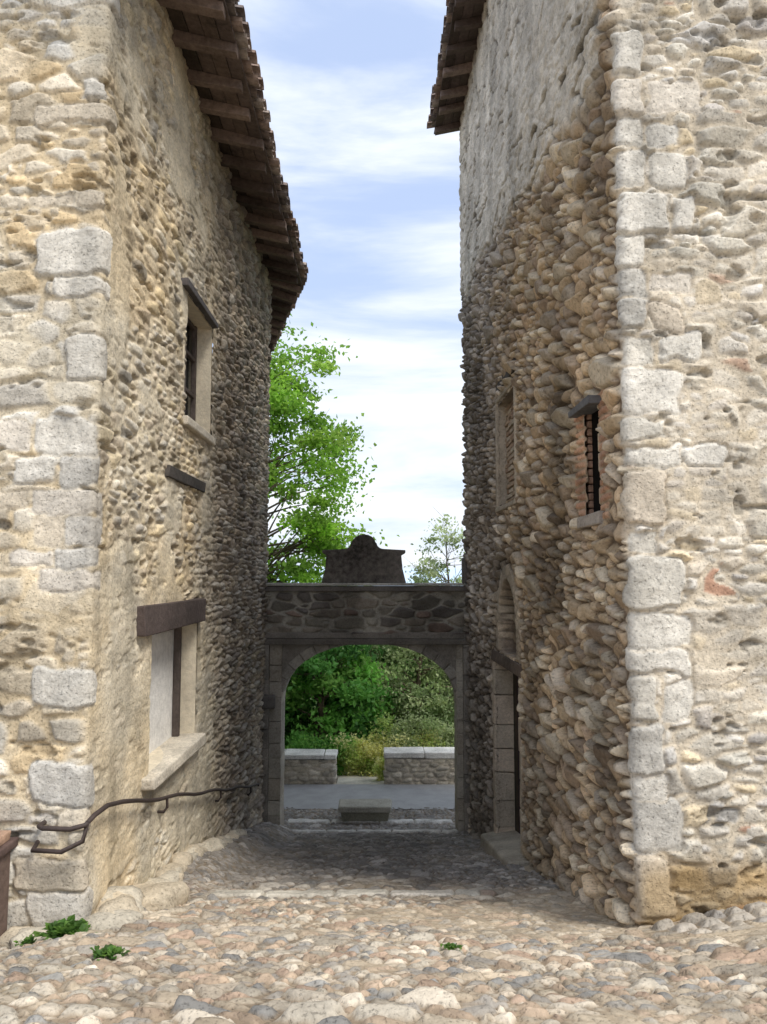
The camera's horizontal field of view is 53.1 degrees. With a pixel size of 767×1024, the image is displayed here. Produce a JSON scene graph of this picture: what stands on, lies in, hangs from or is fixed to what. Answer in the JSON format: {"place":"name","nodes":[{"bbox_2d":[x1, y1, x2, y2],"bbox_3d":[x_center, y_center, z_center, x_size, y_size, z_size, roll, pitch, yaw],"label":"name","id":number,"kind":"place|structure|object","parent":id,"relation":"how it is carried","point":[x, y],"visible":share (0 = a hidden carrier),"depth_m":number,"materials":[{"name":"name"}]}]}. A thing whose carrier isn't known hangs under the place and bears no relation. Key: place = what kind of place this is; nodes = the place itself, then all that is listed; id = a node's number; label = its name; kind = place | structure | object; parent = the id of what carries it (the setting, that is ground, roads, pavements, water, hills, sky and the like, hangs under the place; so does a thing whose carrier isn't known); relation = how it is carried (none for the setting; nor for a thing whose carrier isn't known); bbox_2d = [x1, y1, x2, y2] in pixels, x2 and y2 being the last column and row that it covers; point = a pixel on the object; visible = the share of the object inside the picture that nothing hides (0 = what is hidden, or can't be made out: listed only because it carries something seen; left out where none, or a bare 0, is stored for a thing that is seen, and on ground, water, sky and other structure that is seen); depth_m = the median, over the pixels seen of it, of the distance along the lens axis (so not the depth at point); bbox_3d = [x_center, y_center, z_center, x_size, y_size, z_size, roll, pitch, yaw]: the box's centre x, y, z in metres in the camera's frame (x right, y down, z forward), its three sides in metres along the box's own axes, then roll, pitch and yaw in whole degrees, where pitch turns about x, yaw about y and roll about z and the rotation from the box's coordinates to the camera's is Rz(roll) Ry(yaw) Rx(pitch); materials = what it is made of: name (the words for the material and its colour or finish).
{"place":"outdoors","nodes":[
{"label":"outdoors","id":0,"kind":"place"},
{"bbox_2d":[212,0,466,568],"label":"sky","id":1,"kind":"structure","parent":0,"point":[374,197],"materials":[{"name":"blue"}]},
{"bbox_2d":[273,568,461,582],"bbox_3d":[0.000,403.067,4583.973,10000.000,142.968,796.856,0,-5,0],"label":"distant hills","id":2,"kind":"structure","parent":0,"point":[451,574],"depth_m":4442.17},
{"bbox_2d":[283,784,454,808],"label":"road","id":3,"kind":"structure","parent":0,"point":[329,796],"depth_m":15.52,"materials":[{"name":"grey asphalt"}]},
{"bbox_2d":[315,647,441,783],"bbox_3d":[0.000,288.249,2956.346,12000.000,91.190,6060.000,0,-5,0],"label":"ground","id":4,"kind":"structure","parent":0,"point":[354,779],"depth_m":17.27,"materials":[{"name":"stone"}]},
{"bbox_2d":[0,830,18,935],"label":"wooden chest","id":5,"kind":"object","parent":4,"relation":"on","point":[8,843],"visible":0.87,"depth_m":5.05,"materials":[{"name":"brown wood"}]},
{"bbox_2d":[0,828,246,948],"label":"footing stones","id":6,"kind":"object","parent":4,"relation":"on","point":[167,887],"visible":0.69,"depth_m":5.67,"materials":[{"name":"beige stone"}]},
{"bbox_2d":[0,0,272,928],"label":"walls","id":7,"kind":"structure","parent":4,"relation":"on","point":[122,212],"depth_m":5.71,"materials":[{"name":"stone"}]},
{"bbox_2d":[30,783,259,853],"bbox_3d":[-2.119,3.126,8.482,0.433,1.684,7.109,0,-5,0],"label":"iron handrail","id":8,"kind":"object","parent":7,"relation":"on","point":[85,825],"visible":0.97,"depth_m":5.17,"materials":[{"name":"brown metal"}]},
{"bbox_2d":[136,277,218,736],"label":"window timbers","id":9,"kind":"object","parent":7,"relation":"attached to","point":[153,619],"depth_m":7.91,"materials":[{"name":"brown wood"}]},
{"bbox_2d":[185,325,191,416],"bbox_3d":[-2.260,-1.527,8.327,0.080,1.400,1.350,0,-5,0],"label":"pane","id":10,"kind":"object","parent":9,"relation":"attached to","point":[188,371],"visible":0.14,"depth_m":8.75,"materials":[{"name":"black glass"}]},
{"bbox_2d":[141,415,215,790],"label":"sills","id":11,"kind":"structure","parent":7,"relation":"attached to","point":[180,750],"depth_m":7.45,"materials":[{"name":"stone"}]},
{"bbox_2d":[148,296,212,772],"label":"window reveals","id":12,"kind":"structure","parent":7,"relation":"attached to","point":[189,632],"depth_m":8.22,"materials":[{"name":"beige paint"}]},
{"bbox_2d":[149,629,173,753],"bbox_3d":[-2.252,1.680,7.363,0.095,1.250,1.550,0,-5,0],"label":"window blind","id":13,"kind":"object","parent":12,"relation":"attached to","point":[161,692],"depth_m":7.63,"materials":[{"name":"white fabric"}]},
{"bbox_2d":[197,361,213,634],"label":"walls","id":14,"kind":"structure","parent":4,"relation":"on","point":[211,434],"depth_m":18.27,"materials":[{"name":"beige stone"}]},
{"bbox_2d":[157,0,301,350],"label":"roof timbers","id":15,"kind":"object","parent":14,"relation":"on","point":[198,33],"visible":0.32,"depth_m":8.78,"materials":[{"name":"brown wood"}]},
{"bbox_2d":[185,0,307,354],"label":"roof tiles","id":16,"kind":"object","parent":15,"relation":"on","point":[247,53],"visible":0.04,"depth_m":8.72,"materials":[{"name":"tile"}]},
{"bbox_2d":[284,651,332,742],"bbox_3d":[-3.412,4.654,20.472,4.245,4.483,4.014,0,-5,0],"label":"tree","id":17,"kind":"object","parent":4,"relation":"on","point":[306,704],"visible":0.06,"depth_m":19.85,"materials":[{"name":"green plant"}]},
{"bbox_2d":[284,758,337,783],"bbox_3d":[-4.996,5.695,16.627,8.008,0.756,0.572,0,-5,0],"label":"masonry","id":18,"kind":"object","parent":4,"relation":"on","point":[312,771],"visible":0.17,"depth_m":16.39,"materials":[{"name":"stone"}]},
{"bbox_2d":[284,749,337,759],"bbox_3d":[-5.000,5.248,16.648,8.000,0.124,0.574,0,-5,0],"label":"coping","id":19,"kind":"object","parent":18,"relation":"on","point":[295,754],"visible":0.27,"depth_m":16.43,"materials":[{"name":"stone"}]},
{"bbox_2d":[285,729,359,775],"bbox_3d":[-1.522,5.716,17.931,1.939,1.185,1.226,0,-5,0],"label":"shrub","id":20,"kind":"object","parent":4,"relation":"on","point":[313,743],"visible":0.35,"depth_m":17.96,"materials":[{"name":"green plant"}]},
{"bbox_2d":[266,313,399,582],"bbox_3d":[-3.226,0.731,22.035,7.016,13.345,5.442,1,-5,-17],"label":"tree","id":21,"kind":"object","parent":4,"relation":"on","point":[318,530],"visible":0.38,"depth_m":21.37,"materials":[{"name":"green plant"}]},
{"bbox_2d":[284,645,403,772],"bbox_3d":[-1.481,4.552,20.049,3.719,4.600,3.376,2,-5,-27],"label":"tree","id":22,"kind":"object","parent":4,"relation":"on","point":[343,693],"visible":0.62,"depth_m":19.57,"materials":[{"name":"green plant"}]},
{"bbox_2d":[326,728,394,776],"bbox_3d":[-0.504,5.797,18.202,2.009,1.375,1.238,0,-5,0],"label":"shrub","id":23,"kind":"object","parent":4,"relation":"on","point":[361,761],"visible":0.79,"depth_m":17.97,"materials":[{"name":"green plant"}]},
{"bbox_2d":[261,534,469,831],"bbox_3d":[-0.276,3.023,12.998,3.648,5.290,0.924,0,-5,0],"label":"stone gateway","id":24,"kind":"object","parent":4,"relation":"on","point":[363,593],"visible":0.85,"depth_m":12.85,"materials":[{"name":"grey stone"}]},
{"bbox_2d":[303,645,437,745],"bbox_3d":[-0.419,5.111,22.200,3.980,5.057,3.950,0,-5,0],"label":"tree","id":25,"kind":"object","parent":4,"relation":"on","point":[394,649],"visible":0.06,"depth_m":21.48,"materials":[{"name":"green plant"}]},
{"bbox_2d":[301,646,449,771],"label":"distant trees","id":26,"kind":"object","parent":4,"relation":"on","point":[379,705],"depth_m":27.18,"materials":[{"name":"green plant"}]},
{"bbox_2d":[371,757,384,780],"bbox_3d":[-0.043,5.776,17.080,0.470,0.676,0.472,0,-5,0],"label":"shrub","id":27,"kind":"object","parent":4,"relation":"on","point":[379,768],"visible":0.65,"depth_m":17.03,"materials":[{"name":"green plant"}]},
{"bbox_2d":[359,705,452,766],"bbox_3d":[0.696,5.543,18.220,2.474,1.882,1.403,-2,-5,20],"label":"shrub","id":28,"kind":"object","parent":4,"relation":"on","point":[403,741],"visible":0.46,"depth_m":18.16,"materials":[{"name":"green plant"}]},
{"bbox_2d":[359,646,454,744],"bbox_3d":[0.929,4.812,21.115,3.669,4.872,3.679,0,-5,0],"label":"tree","id":29,"kind":"object","parent":4,"relation":"on","point":[412,698],"visible":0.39,"depth_m":20.56,"materials":[{"name":"green plant"}]},
{"bbox_2d":[383,756,454,783],"bbox_3d":[4.494,5.675,16.608,9.012,0.792,0.571,0,-5,0],"label":"masonry","id":30,"kind":"object","parent":4,"relation":"on","point":[424,770],"visible":0.07,"depth_m":16.37,"materials":[{"name":"stone"}]},
{"bbox_2d":[384,747,454,758],"bbox_3d":[4.502,5.213,16.652,8.999,0.135,0.574,0,-5,0],"label":"coping","id":31,"kind":"object","parent":30,"relation":"on","point":[422,752],"visible":0.24,"depth_m":16.40,"materials":[{"name":"stone"}]},
{"bbox_2d":[394,507,464,727],"bbox_3d":[1.888,3.743,22.721,3.600,7.853,3.180,0,-5,0],"label":"tree","id":32,"kind":"object","parent":4,"relation":"on","point":[433,572],"visible":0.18,"depth_m":22.78,"materials":[{"name":"green plant"}]},
{"bbox_2d":[408,653,453,733],"bbox_3d":[2.517,4.890,20.756,4.159,4.657,3.846,0,-5,0],"label":"tree","id":33,"kind":"object","parent":4,"relation":"on","point":[434,705],"visible":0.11,"depth_m":20.10,"materials":[{"name":"green plant"}]},
{"bbox_2d":[427,722,454,746],"bbox_3d":[1.989,5.568,18.212,2.308,1.593,1.217,0,-5,0],"label":"shrub","id":34,"kind":"object","parent":4,"relation":"on","point":[448,736],"visible":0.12,"depth_m":18.12,"materials":[{"name":"green plant"}]},
{"bbox_2d":[0,807,766,1023],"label":"cobblestone street","id":35,"kind":"structure","parent":0,"point":[315,916],"depth_m":4.12,"materials":[{"name":"stone"}]},
{"bbox_2d":[13,934,36,945],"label":"weeds","id":36,"kind":"object","parent":35,"relation":"on","point":[29,939],"visible":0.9,"depth_m":4.75,"materials":[{"name":"green plant"}]},
{"bbox_2d":[32,914,97,939],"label":"weeds","id":37,"kind":"object","parent":35,"relation":"on","point":[70,925],"visible":0.81,"depth_m":4.78,"materials":[{"name":"green plant"}]},
{"bbox_2d":[90,944,129,960],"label":"weeds","id":38,"kind":"object","parent":35,"relation":"on","point":[110,950],"visible":0.98,"depth_m":3.98,"materials":[{"name":"green plant"}]},
{"bbox_2d":[338,799,391,822],"bbox_3d":[-0.326,5.416,13.731,0.962,0.440,0.545,0,-5,0],"label":"stone bench","id":39,"kind":"object","parent":35,"relation":"on","point":[374,810],"visible":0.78,"depth_m":13.52,"materials":[{"name":"grey stone"}]},
{"bbox_2d":[440,942,463,949],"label":"weeds","id":40,"kind":"object","parent":35,"relation":"on","point":[450,946],"visible":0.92,"depth_m":4.18,"materials":[{"name":"green plant"}]},
{"bbox_2d":[480,830,529,865],"bbox_3d":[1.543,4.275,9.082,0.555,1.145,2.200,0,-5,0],"label":"door step","id":41,"kind":"object","parent":35,"relation":"on","point":[503,848],"depth_m":9.10,"materials":[{"name":"grey stone"}]},
{"bbox_2d":[467,828,634,927],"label":"footing stones","id":42,"kind":"object","parent":35,"relation":"on","point":[576,895],"visible":0.03,"depth_m":6.16,"materials":[{"name":"stone"}]},
{"bbox_2d":[458,0,766,926],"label":"walls","id":43,"kind":"structure","parent":35,"relation":"on","point":[614,204],"depth_m":5.41,"materials":[{"name":"stone"}]},
{"bbox_2d":[434,0,486,135],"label":"roof timbers","id":44,"kind":"object","parent":43,"relation":"attached to","point":[467,22],"visible":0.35,"depth_m":12.10,"materials":[{"name":"brown wood"}]},
{"bbox_2d":[427,0,468,128],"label":"roof tiles","id":45,"kind":"object","parent":44,"relation":"on","point":[435,96],"visible":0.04,"depth_m":12.19,"materials":[{"name":"brown tile"}]},
{"bbox_2d":[491,358,601,833],"bbox_3d":[1.687,1.373,7.943,0.485,6.457,4.906,0,-5,0],"label":"door and lintels","id":46,"kind":"structure","parent":43,"relation":"attached to","point":[587,405],"depth_m":9.71,"materials":[{"name":"brown wood"}]},
{"bbox_2d":[492,375,604,853],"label":"opening stones","id":47,"kind":"object","parent":43,"relation":"attached to","point":[504,793],"visible":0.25,"depth_m":10.03,"materials":[{"name":"grey stone"}]},
{"bbox_2d":[504,398,514,500],"bbox_3d":[1.657,-0.784,9.435,0.156,1.400,1.280,0,-5,0],"label":"bricked window","id":48,"kind":"structure","parent":47,"relation":"on","point":[509,440],"depth_m":9.68,"materials":[{"name":"stone"}]},
{"bbox_2d":[592,410,600,511],"bbox_3d":[1.741,-0.386,5.901,0.174,0.810,0.350,0,-5,0],"label":"slit void","id":49,"kind":"object","parent":47,"relation":"on","point":[596,472],"visible":0.07,"depth_m":6.00,"materials":[{"name":"black"}]}
]}

